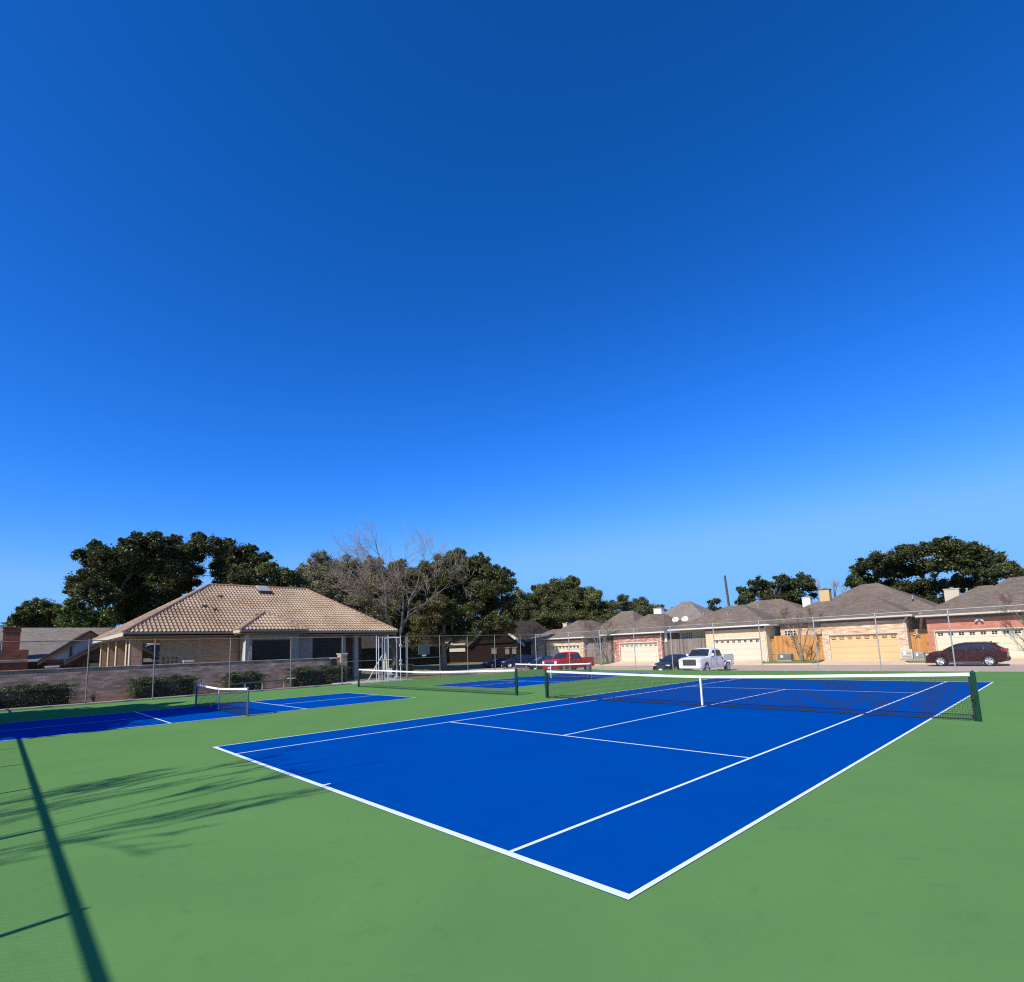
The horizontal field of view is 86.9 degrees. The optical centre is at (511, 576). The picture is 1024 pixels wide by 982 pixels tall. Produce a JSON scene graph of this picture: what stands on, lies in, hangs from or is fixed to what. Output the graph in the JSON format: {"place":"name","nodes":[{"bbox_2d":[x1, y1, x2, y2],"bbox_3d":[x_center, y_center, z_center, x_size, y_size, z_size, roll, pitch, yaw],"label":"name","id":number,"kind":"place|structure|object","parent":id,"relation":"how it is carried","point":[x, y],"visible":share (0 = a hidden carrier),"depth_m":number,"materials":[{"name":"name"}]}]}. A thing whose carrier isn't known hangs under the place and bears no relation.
{"place":"outdoors","nodes":[
{"label":"outdoors","id":0,"kind":"place"},
{"bbox_2d":[68,686,288,703],"bbox_3d":[-23.787,6.431,26.418,35.200,0.001,4.300,5,-10,-43],"label":"planting bed","id":1,"kind":"object","parent":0,"point":[132,698],"depth_m":30.17,"materials":[{"name":"soil"}]},
{"bbox_2d":[0,682,85,708],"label":"hedge","id":2,"kind":"object","parent":1,"relation":"on","point":[39,690],"visible":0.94,"depth_m":27.14,"materials":[{"name":"green plant"}]},
{"bbox_2d":[88,692,98,701],"bbox_3d":[-22.421,6.405,29.032,0.765,0.600,0.852,5,-10,-43],"label":"strappy plant","id":3,"kind":"object","parent":1,"relation":"on","point":[93,699],"visible":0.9,"depth_m":28.94,"materials":[{"name":"green plant"}]},
{"bbox_2d":[124,674,201,698],"bbox_3d":[-20.192,6.325,31.383,3.977,1.320,1.525,5,-10,-43],"label":"hedge","id":4,"kind":"object","parent":1,"relation":"on","point":[182,684],"visible":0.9,"depth_m":31.05,"materials":[{"name":"green plant"}]},
{"bbox_2d":[219,670,268,691],"bbox_3d":[-17.030,6.619,34.414,2.771,1.300,1.420,5,-10,-43],"label":"hedge","id":5,"kind":"object","parent":1,"relation":"on","point":[240,677],"visible":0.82,"depth_m":34.22,"materials":[{"name":"green plant"}]},
{"bbox_2d":[285,665,352,686],"bbox_3d":[-13.451,6.870,37.699,5.113,1.415,1.500,5,-10,-43],"label":"hedge","id":6,"kind":"object","parent":1,"relation":"on","point":[333,677],"visible":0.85,"depth_m":37.32,"materials":[{"name":"green plant"}]},
{"bbox_2d":[0,670,1023,981],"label":"court ground","id":7,"kind":"structure","parent":0,"point":[178,852],"depth_m":4.62,"materials":[{"name":"green paint"}]},
{"bbox_2d":[0,693,415,740],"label":"pickleball court","id":8,"kind":"object","parent":7,"relation":"on","point":[43,728],"visible":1,"depth_m":19.22,"materials":[{"name":"blue paint"}]},
{"bbox_2d":[195,683,248,715],"bbox_3d":[-11.117,4.589,20.515,0.070,0.970,6.568,5,-10,-43],"label":"pickleball net","id":9,"kind":"object","parent":8,"relation":"on","point":[219,696],"visible":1,"depth_m":20.09,"materials":[{"name":"black fabric"}]},
{"bbox_2d":[0,634,535,710],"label":"chain link fence","id":10,"kind":"object","parent":7,"relation":"on","point":[155,649],"visible":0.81,"depth_m":30.18,"materials":[{"name":"grey metal"}]},
{"bbox_2d":[418,645,429,655],"bbox_3d":[-6.386,5.357,39.231,1.000,0.820,0.030,5,-10,-43],"label":"notice board","id":11,"kind":"object","parent":10,"relation":"attached to","point":[425,651],"visible":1,"depth_m":39.22,"materials":[{"name":"metal"}]},
{"bbox_2d":[376,635,407,681],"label":"fence gate","id":12,"kind":"structure","parent":7,"relation":"on","point":[400,660],"depth_m":37.93,"materials":[{"name":"metal"}]},
{"bbox_2d":[356,668,517,695],"bbox_3d":[-4.487,5.155,27.163,0.198,1.110,13.614,5,-10,-43],"label":"tennis net","id":13,"kind":"object","parent":7,"relation":"on","point":[460,681],"visible":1,"depth_m":25.45,"materials":[{"name":"black fabric"}]},
{"bbox_2d":[432,672,646,688],"bbox_3d":[2.290,6.249,33.126,13.550,0.004,6.200,5,-10,-43],"label":"pickleball court","id":14,"kind":"object","parent":7,"relation":"on","point":[522,682],"visible":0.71,"depth_m":31.44,"materials":[{"name":"blue paint"}]},
{"bbox_2d":[515,662,591,678],"bbox_3d":[2.400,5.786,33.309,0.070,0.970,6.368,5,-10,-43],"label":"pickleball net","id":15,"kind":"object","parent":14,"relation":"on","point":[536,665],"visible":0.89,"depth_m":33.12,"materials":[{"name":"black fabric"}]},
{"bbox_2d":[213,678,992,899],"bbox_3d":[5.755,3.870,16.162,23.770,0.004,10.970,5,-10,-43],"label":"tennis court","id":16,"kind":"object","parent":7,"relation":"on","point":[627,800],"visible":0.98,"depth_m":8.90,"materials":[{"name":"blue paint"}]},
{"bbox_2d":[544,670,982,721],"bbox_3d":[5.658,3.341,16.242,0.198,1.090,12.804,5,-10,-43],"label":"tennis net","id":17,"kind":"object","parent":16,"relation":"on","point":[974,697],"visible":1,"depth_m":14.22,"materials":[{"name":"black fabric"}]},
{"bbox_2d":[535,604,1023,671],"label":"chain link fence","id":18,"kind":"object","parent":7,"relation":"on","point":[877,632],"visible":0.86,"depth_m":30.99,"materials":[{"name":"grey metal"}]},
{"bbox_2d":[0,0,1023,644],"label":"sky","id":19,"kind":"structure","parent":0,"point":[660,301],"materials":[{"name":"blue"}]},
{"bbox_2d":[594,662,614,664],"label":"lawn","id":20,"kind":"structure","parent":0,"point":[603,663],"depth_m":67.36,"materials":[{"name":"plant"}]},
{"bbox_2d":[581,619,615,663],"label":"multi stem tree","id":21,"kind":"object","parent":20,"relation":"on","point":[604,637],"visible":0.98,"depth_m":66.79,"materials":[{"name":"brown plant"}]},
{"bbox_2d":[586,642,614,661],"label":"wooden fence","id":22,"kind":"object","parent":20,"relation":"on","point":[609,657],"visible":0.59,"depth_m":69.25,"materials":[{"name":"brown wood"}]},
{"bbox_2d":[347,660,909,681],"bbox_3d":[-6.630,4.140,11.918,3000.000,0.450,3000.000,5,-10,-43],"label":"ground","id":23,"kind":"structure","parent":0,"point":[465,666],"depth_m":66.99,"materials":[{"name":"green concrete"}]},
{"bbox_2d":[4,597,76,627],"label":"oak tree","id":24,"kind":"object","parent":23,"relation":"on","point":[36,612],"visible":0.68,"depth_m":66.23,"materials":[{"name":"green plant"}]},
{"bbox_2d":[0,627,163,670],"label":"shingled house","id":25,"kind":"structure","parent":23,"relation":"on","point":[58,635],"depth_m":46.90,"materials":[{"name":"brick"}]},
{"bbox_2d":[27,666,39,670],"bbox_3d":[-40.759,8.196,45.936,0.885,1.239,0.059,5,-10,-43],"label":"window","id":26,"kind":"structure","parent":25,"relation":"in","point":[29,667],"depth_m":45.99,"materials":[{"name":"black glass"}]},
{"bbox_2d":[89,663,98,666],"bbox_3d":[-36.745,8.846,47.692,0.944,2.478,0.059,5,-10,-43],"label":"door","id":27,"kind":"structure","parent":25,"relation":"in","point":[94,664],"depth_m":47.72,"materials":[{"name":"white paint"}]},
{"bbox_2d":[51,597,137,627],"bbox_3d":[-45.949,6.914,60.190,9.064,10.202,6.796,3,-9,-32],"label":"bushy tree","id":28,"kind":"object","parent":23,"relation":"on","point":[78,615],"visible":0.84,"depth_m":59.45,"materials":[{"name":"green plant"}]},
{"bbox_2d":[143,643,176,664],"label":"window","id":29,"kind":"structure","parent":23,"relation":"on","point":[157,651],"depth_m":63.09,"materials":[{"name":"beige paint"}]},
{"bbox_2d":[61,530,273,664],"bbox_3d":[-37.268,2.950,61.247,21.390,17.723,16.572,5,-10,-43],"label":"oak tree","id":30,"kind":"object","parent":23,"relation":"on","point":[138,574],"visible":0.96,"depth_m":57.57,"materials":[{"name":"green plant"}]},
{"bbox_2d":[0,653,347,702],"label":"brick wall","id":31,"kind":"structure","parent":23,"relation":"on","point":[48,674],"depth_m":31.32,"materials":[{"name":"brick"}]},
{"bbox_2d":[330,658,336,665],"bbox_3d":[-12.966,6.204,39.285,0.440,0.540,0.300,5,-10,-43],"label":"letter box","id":32,"kind":"object","parent":31,"relation":"attached to","point":[333,663],"visible":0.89,"depth_m":39.20,"materials":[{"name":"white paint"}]},
{"bbox_2d":[0,683,349,710],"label":"kerb","id":33,"kind":"structure","parent":23,"relation":"on","point":[157,698],"depth_m":27.69,"materials":[{"name":"concrete"}]},
{"bbox_2d":[228,678,294,690],"bbox_3d":[-14.613,6.418,31.694,3.751,0.740,0.220,5,-10,-43],"label":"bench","id":34,"kind":"object","parent":33,"relation":"on","point":[245,683],"visible":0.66,"depth_m":31.66,"materials":[{"name":"metal"}]},
{"bbox_2d":[92,583,398,678],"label":"clubhouse","id":35,"kind":"structure","parent":23,"relation":"on","point":[210,614],"depth_m":40.40,"materials":[{"name":"ceramic"}]},
{"bbox_2d":[252,639,289,660],"bbox_3d":[-17.440,5.486,39.134,2.700,1.850,0.070,5,-10,-43],"label":"window","id":36,"kind":"structure","parent":35,"relation":"in","point":[271,651],"depth_m":39.10,"materials":[{"name":"black glass"}]},
{"bbox_2d":[312,638,340,657],"bbox_3d":[-14.947,5.807,43.582,2.450,1.800,0.070,5,-10,-43],"label":"window","id":37,"kind":"structure","parent":35,"relation":"in","point":[327,643],"depth_m":43.53,"materials":[{"name":"black glass"}]},
{"bbox_2d":[252,560,314,590],"bbox_3d":[-26.460,4.813,62.600,8.362,13.516,5.013,-3,-8,5],"label":"oak tree","id":38,"kind":"object","parent":23,"relation":"on","point":[272,574],"visible":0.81,"depth_m":62.06,"materials":[{"name":"green plant"}]},
{"bbox_2d":[296,548,371,611],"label":"thin leaved tree","id":39,"kind":"object","parent":23,"relation":"on","point":[318,571],"visible":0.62,"depth_m":65.88,"materials":[{"name":"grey plant"}]},
{"bbox_2d":[0,607,672,645],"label":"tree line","id":40,"kind":"object","parent":23,"relation":"on","point":[5,625],"depth_m":88.64,"materials":[{"name":"plant"}]},
{"bbox_2d":[332,679,411,683],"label":"footpath","id":41,"kind":"structure","parent":23,"relation":"on","point":[365,681],"depth_m":38.34,"materials":[{"name":"concrete"}]},
{"bbox_2d":[383,652,387,677],"bbox_3d":[-10.029,7.062,42.883,0.500,2.150,0.500,5,-10,-43],"label":"patio umbrella","id":42,"kind":"object","parent":23,"relation":"on","point":[386,663],"visible":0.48,"depth_m":42.78,"materials":[{"name":"fabric"}]},
{"bbox_2d":[351,555,451,664],"bbox_3d":[-13.337,4.391,65.744,11.974,14.443,7.785,0,-8,-16],"label":"leafy tree","id":43,"kind":"object","parent":23,"relation":"on","point":[412,627],"visible":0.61,"depth_m":64.88,"materials":[{"name":"green plant"}]},
{"bbox_2d":[389,664,414,673],"bbox_3d":[-12.014,10.027,58.675,3.137,1.178,1.434,5,-10,-43],"label":"hedge","id":44,"kind":"object","parent":23,"relation":"on","point":[402,667],"visible":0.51,"depth_m":58.50,"materials":[{"name":"green plant"}]},
{"bbox_2d":[330,514,479,675],"bbox_3d":[-10.246,2.015,50.784,8.591,14.722,15.745,-6,-9,30],"label":"leafless tree","id":45,"kind":"object","parent":23,"relation":"on","point":[386,596],"visible":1,"depth_m":49.44,"materials":[{"name":"grey wood"}]},
{"bbox_2d":[361,635,453,668],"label":"brick house","id":46,"kind":"structure","parent":23,"relation":"on","point":[370,642],"depth_m":81.86,"materials":[{"name":"brown"}]},
{"bbox_2d":[366,654,372,662],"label":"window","id":47,"kind":"structure","parent":46,"relation":"in","point":[371,656],"depth_m":78.06,"materials":[{"name":"black glass"}]},
{"bbox_2d":[410,653,415,660],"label":"window","id":48,"kind":"structure","parent":46,"relation":"in","point":[413,655],"depth_m":83.13,"materials":[{"name":"black glass"}]},
{"bbox_2d":[429,652,434,659],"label":"window","id":49,"kind":"structure","parent":46,"relation":"in","point":[430,655],"depth_m":85.56,"materials":[{"name":"black glass"}]},
{"bbox_2d":[418,547,527,668],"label":"oak tree","id":50,"kind":"object","parent":23,"relation":"on","point":[459,611],"visible":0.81,"depth_m":69.19,"materials":[{"name":"green plant"}]},
{"bbox_2d":[445,633,505,661],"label":"brick house","id":51,"kind":"structure","parent":23,"relation":"on","point":[458,649],"depth_m":93.83,"materials":[{"name":"brown brick"}]},
{"bbox_2d":[468,620,548,661],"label":"brick house","id":52,"kind":"structure","parent":23,"relation":"on","point":[521,630],"depth_m":87.34,"materials":[{"name":"brown brick"}]},
{"bbox_2d":[491,648,497,658],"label":"window","id":53,"kind":"structure","parent":52,"relation":"in","point":[495,651],"depth_m":87.37,"materials":[{"name":"grey glass"}]},
{"bbox_2d":[505,647,509,657],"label":"window","id":54,"kind":"structure","parent":52,"relation":"in","point":[507,655],"depth_m":85.14,"materials":[{"name":"grey glass"}]},
{"bbox_2d":[512,647,516,656],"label":"window","id":55,"kind":"structure","parent":52,"relation":"in","point":[514,653],"depth_m":83.99,"materials":[{"name":"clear glass"}]},
{"bbox_2d":[524,624,551,657],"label":"multi stem tree","id":56,"kind":"object","parent":23,"relation":"on","point":[539,646],"visible":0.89,"depth_m":74.31,"materials":[{"name":"grey plant"}]},
{"bbox_2d":[510,575,596,629],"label":"oak tree","id":57,"kind":"object","parent":23,"relation":"on","point":[551,602],"visible":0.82,"depth_m":102.91,"materials":[{"name":"green plant"}]},
{"bbox_2d":[522,620,603,656],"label":"garage house","id":58,"kind":"structure","parent":23,"relation":"on","point":[575,627],"depth_m":74.50,"materials":[{"name":"grey brick"}]},
{"bbox_2d":[552,645,578,656],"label":"garage door","id":59,"kind":"structure","parent":58,"relation":"in","point":[572,648],"depth_m":73.71,"materials":[{"name":"beige paint"}]},
{"bbox_2d":[564,589,620,622],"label":"oak tree","id":60,"kind":"object","parent":23,"relation":"on","point":[602,610],"visible":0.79,"depth_m":101.41,"materials":[{"name":"green plant"}]},
{"bbox_2d":[610,594,666,615],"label":"oak tree","id":61,"kind":"object","parent":23,"relation":"on","point":[640,604],"visible":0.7,"depth_m":104.20,"materials":[{"name":"green plant"}]},
{"bbox_2d":[597,601,713,661],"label":"garage house","id":62,"kind":"structure","parent":23,"relation":"on","point":[659,618],"depth_m":66.89,"materials":[{"name":"red brick"}]},
{"bbox_2d":[620,642,657,661],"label":"garage door","id":63,"kind":"structure","parent":62,"relation":"in","point":[650,654],"depth_m":65.06,"materials":[{"name":"beige paint"}]},
{"bbox_2d":[664,638,706,655],"bbox_3d":[19.527,8.283,60.906,0.076,2.620,5.200,5,-10,-43],"label":"wooden fence","id":64,"kind":"object","parent":23,"relation":"on","point":[683,646],"visible":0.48,"depth_m":61.12,"materials":[{"name":"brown wood"}]},
{"bbox_2d":[707,598,721,610],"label":"tree","id":65,"kind":"object","parent":23,"relation":"on","point":[714,601],"visible":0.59,"depth_m":89.06,"materials":[{"name":"green plant"}]},
{"bbox_2d":[724,575,729,605],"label":"utility pole","id":66,"kind":"object","parent":23,"relation":"on","point":[727,594],"visible":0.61,"depth_m":81.54,"materials":[{"name":"brown paint"}]},
{"bbox_2d":[667,599,821,661],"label":"garage house","id":67,"kind":"structure","parent":23,"relation":"on","point":[760,610],"depth_m":57.33,"materials":[{"name":"beige brick"}]},
{"bbox_2d":[672,617,678,625],"bbox_3d":[18.893,5.123,62.337,0.646,1.005,0.712,-2,-8,0],"label":"satellite dish","id":68,"kind":"object","parent":67,"relation":"attached to","point":[675,619],"visible":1,"depth_m":62.48,"materials":[{"name":"beige paint"}]},
{"bbox_2d":[682,633,692,638],"bbox_3d":[20.012,6.740,61.699,0.038,0.650,1.300,5,-10,-43],"label":"window frame","id":69,"kind":"structure","parent":67,"relation":"in","point":[687,635],"depth_m":61.67,"materials":[{"name":"white paint"}]},
{"bbox_2d":[715,638,760,660],"bbox_3d":[23.571,7.648,56.517,0.064,2.220,4.900,5,-10,-43],"label":"garage door","id":70,"kind":"structure","parent":67,"relation":"in","point":[740,654],"depth_m":56.19,"materials":[{"name":"beige paint"}]},
{"bbox_2d":[784,630,795,635],"bbox_3d":[28.232,5.700,54.820,0.038,0.500,1.100,5,-10,-43],"label":"window frame","id":71,"kind":"structure","parent":67,"relation":"in","point":[786,632],"depth_m":54.86,"materials":[{"name":"white paint"}]},
{"bbox_2d":[594,663,925,665],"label":"street kerb","id":72,"kind":"structure","parent":23,"relation":"on","point":[808,664],"depth_m":49.26,"materials":[{"name":"concrete"}]},
{"bbox_2d":[733,571,817,604],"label":"oak tree","id":73,"kind":"object","parent":23,"relation":"on","point":[792,589],"visible":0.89,"depth_m":79.69,"materials":[{"name":"green plant"}]},
{"bbox_2d":[770,634,824,659],"bbox_3d":[27.997,6.975,52.970,0.090,2.504,4.975,5,-10,-43],"label":"wooden fence","id":74,"kind":"object","parent":23,"relation":"on","point":[811,650],"visible":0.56,"depth_m":52.88,"materials":[{"name":"brown wood"}]},
{"bbox_2d":[815,576,848,601],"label":"leafless tree","id":75,"kind":"object","parent":23,"relation":"on","point":[834,586],"visible":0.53,"depth_m":81.90,"materials":[{"name":"grey wood"}]},
{"bbox_2d":[773,583,939,660],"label":"garage house","id":76,"kind":"structure","parent":23,"relation":"on","point":[872,598],"depth_m":49.67,"materials":[{"name":"grey brick"}]},
{"bbox_2d":[829,633,900,659],"bbox_3d":[31.427,6.265,48.289,0.082,2.220,5.320,5,-10,-43],"label":"garage door","id":77,"kind":"structure","parent":76,"relation":"in","point":[871,644],"depth_m":48.22,"materials":[{"name":"yellow paint"}]},
{"bbox_2d":[900,649,913,660],"bbox_3d":[33.265,6.595,45.474,0.620,1.000,0.960,5,-10,-43],"label":"utility box","id":78,"kind":"object","parent":23,"relation":"on","point":[907,655],"visible":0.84,"depth_m":45.27,"materials":[{"name":"beige paint"}]},
{"bbox_2d":[910,629,929,656],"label":"wooden gate","id":79,"kind":"structure","parent":23,"relation":"on","point":[921,642],"depth_m":45.91,"materials":[{"name":"brown wood"}]},
{"bbox_2d":[842,534,1023,603],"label":"oak tree","id":80,"kind":"object","parent":23,"relation":"on","point":[972,559],"visible":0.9,"depth_m":62.10,"materials":[{"name":"green plant"}]},
{"bbox_2d":[600,661,659,665],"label":"driveway","id":81,"kind":"structure","parent":0,"point":[644,663],"depth_m":63.68,"materials":[{"name":"concrete"}]},
{"bbox_2d":[416,664,1023,673],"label":"street","id":82,"kind":"structure","parent":0,"point":[995,668],"depth_m":42.54,"materials":[{"name":"grey asphalt"}]},
{"bbox_2d":[482,657,509,667],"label":"parked car","id":83,"kind":"object","parent":82,"relation":"on","point":[488,664],"visible":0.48,"depth_m":71.58,"materials":[{"name":"blue paint"}]},
{"bbox_2d":[501,655,535,667],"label":"parked suv","id":84,"kind":"object","parent":82,"relation":"on","point":[523,659],"visible":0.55,"depth_m":67.67,"materials":[{"name":"blue paint"}]},
{"bbox_2d":[525,656,552,665],"bbox_3d":[3.815,10.088,63.907,4.620,1.445,2.160,0,-8,-18],"label":"parked car","id":85,"kind":"object","parent":82,"relation":"on","point":[538,658],"visible":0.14,"depth_m":63.31,"materials":[{"name":"blue paint"}]},
{"bbox_2d":[530,657,554,669],"bbox_3d":[4.010,9.155,56.932,4.620,1.445,2.160,5,-10,-43],"label":"parked car","id":86,"kind":"object","parent":82,"relation":"on","point":[543,659],"visible":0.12,"depth_m":56.04,"materials":[{"name":"black paint"}]},
{"bbox_2d":[542,652,594,669],"bbox_3d":[5.599,8.325,53.016,5.865,1.945,2.360,5,-10,-43],"label":"pickup truck","id":87,"kind":"object","parent":82,"relation":"on","point":[556,659],"visible":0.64,"depth_m":52.09,"materials":[{"name":"red paint"}]},
{"bbox_2d":[653,654,693,669],"bbox_3d":[13.628,7.241,45.334,4.485,1.485,2.160,5,-10,-43],"label":"parked car","id":88,"kind":"object","parent":82,"relation":"on","point":[666,662],"visible":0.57,"depth_m":44.19,"materials":[{"name":"black paint"}]},
{"bbox_2d":[678,648,733,670],"bbox_3d":[15.832,6.737,43.903,5.865,1.945,2.360,5,-10,-43],"label":"pickup truck","id":89,"kind":"object","parent":82,"relation":"on","point":[686,663],"visible":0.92,"depth_m":42.69,"materials":[{"name":"white paint"}]},
{"bbox_2d":[926,641,1010,665],"bbox_3d":[33.057,5.598,39.356,2.220,1.743,4.665,5,-10,-43],"label":"parked suv","id":90,"kind":"object","parent":82,"relation":"on","point":[959,656],"visible":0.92,"depth_m":38.49,"materials":[{"name":"red paint"}]},
{"bbox_2d":[733,660,763,664],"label":"driveway","id":91,"kind":"structure","parent":0,"point":[749,662],"depth_m":54.16,"materials":[{"name":"concrete"}]},
{"bbox_2d":[764,659,823,663],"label":"lawn","id":92,"kind":"structure","parent":0,"point":[783,662],"depth_m":51.22,"materials":[{"name":"plant"}]},
{"bbox_2d":[777,654,793,660],"bbox_3d":[26.656,7.910,52.663,0.920,0.770,1.360,5,-10,-43],"label":"utility box","id":93,"kind":"object","parent":92,"relation":"on","point":[787,657],"visible":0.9,"depth_m":52.35,"materials":[{"name":"metal"}]},
{"bbox_2d":[774,605,824,661],"bbox_3d":[27.095,5.213,50.943,3.900,5.555,4.492,5,-10,-43],"label":"multi stem tree","id":94,"kind":"object","parent":92,"relation":"on","point":[789,616],"visible":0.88,"depth_m":50.70,"materials":[{"name":"brown plant"}]},
{"bbox_2d":[813,659,907,664],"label":"driveway","id":95,"kind":"structure","parent":0,"point":[857,661],"depth_m":46.87,"materials":[{"name":"concrete"}]},
{"bbox_2d":[909,660,925,662],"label":"lawn","id":96,"kind":"structure","parent":0,"point":[912,661],"depth_m":43.62,"materials":[{"name":"plant"}]},
{"bbox_2d":[913,652,925,660],"bbox_3d":[33.779,6.600,44.781,0.780,0.770,0.780,5,-10,-43],"label":"air conditioner","id":97,"kind":"object","parent":96,"relation":"on","point":[919,656],"visible":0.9,"depth_m":44.54,"materials":[{"name":"metal"}]},
{"bbox_2d":[915,576,1023,657],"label":"garage house","id":98,"kind":"structure","parent":0,"point":[981,596],"depth_m":43.39,"materials":[{"name":"pink brick"}]},
{"bbox_2d":[935,628,1023,657],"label":"garage door","id":99,"kind":"structure","parent":98,"relation":"in","point":[1009,633],"depth_m":42.17,"materials":[{"name":"beige paint"}]},
{"bbox_2d":[926,658,1023,664],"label":"driveway","id":100,"kind":"structure","parent":0,"point":[1015,661],"depth_m":40.30,"materials":[{"name":"concrete"}]},
{"bbox_2d":[995,588,1023,623],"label":"multi stem tree","id":101,"kind":"object","parent":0,"point":[1004,601],"visible":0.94,"depth_m":39.69,"materials":[{"name":"brown plant"}]}
]}

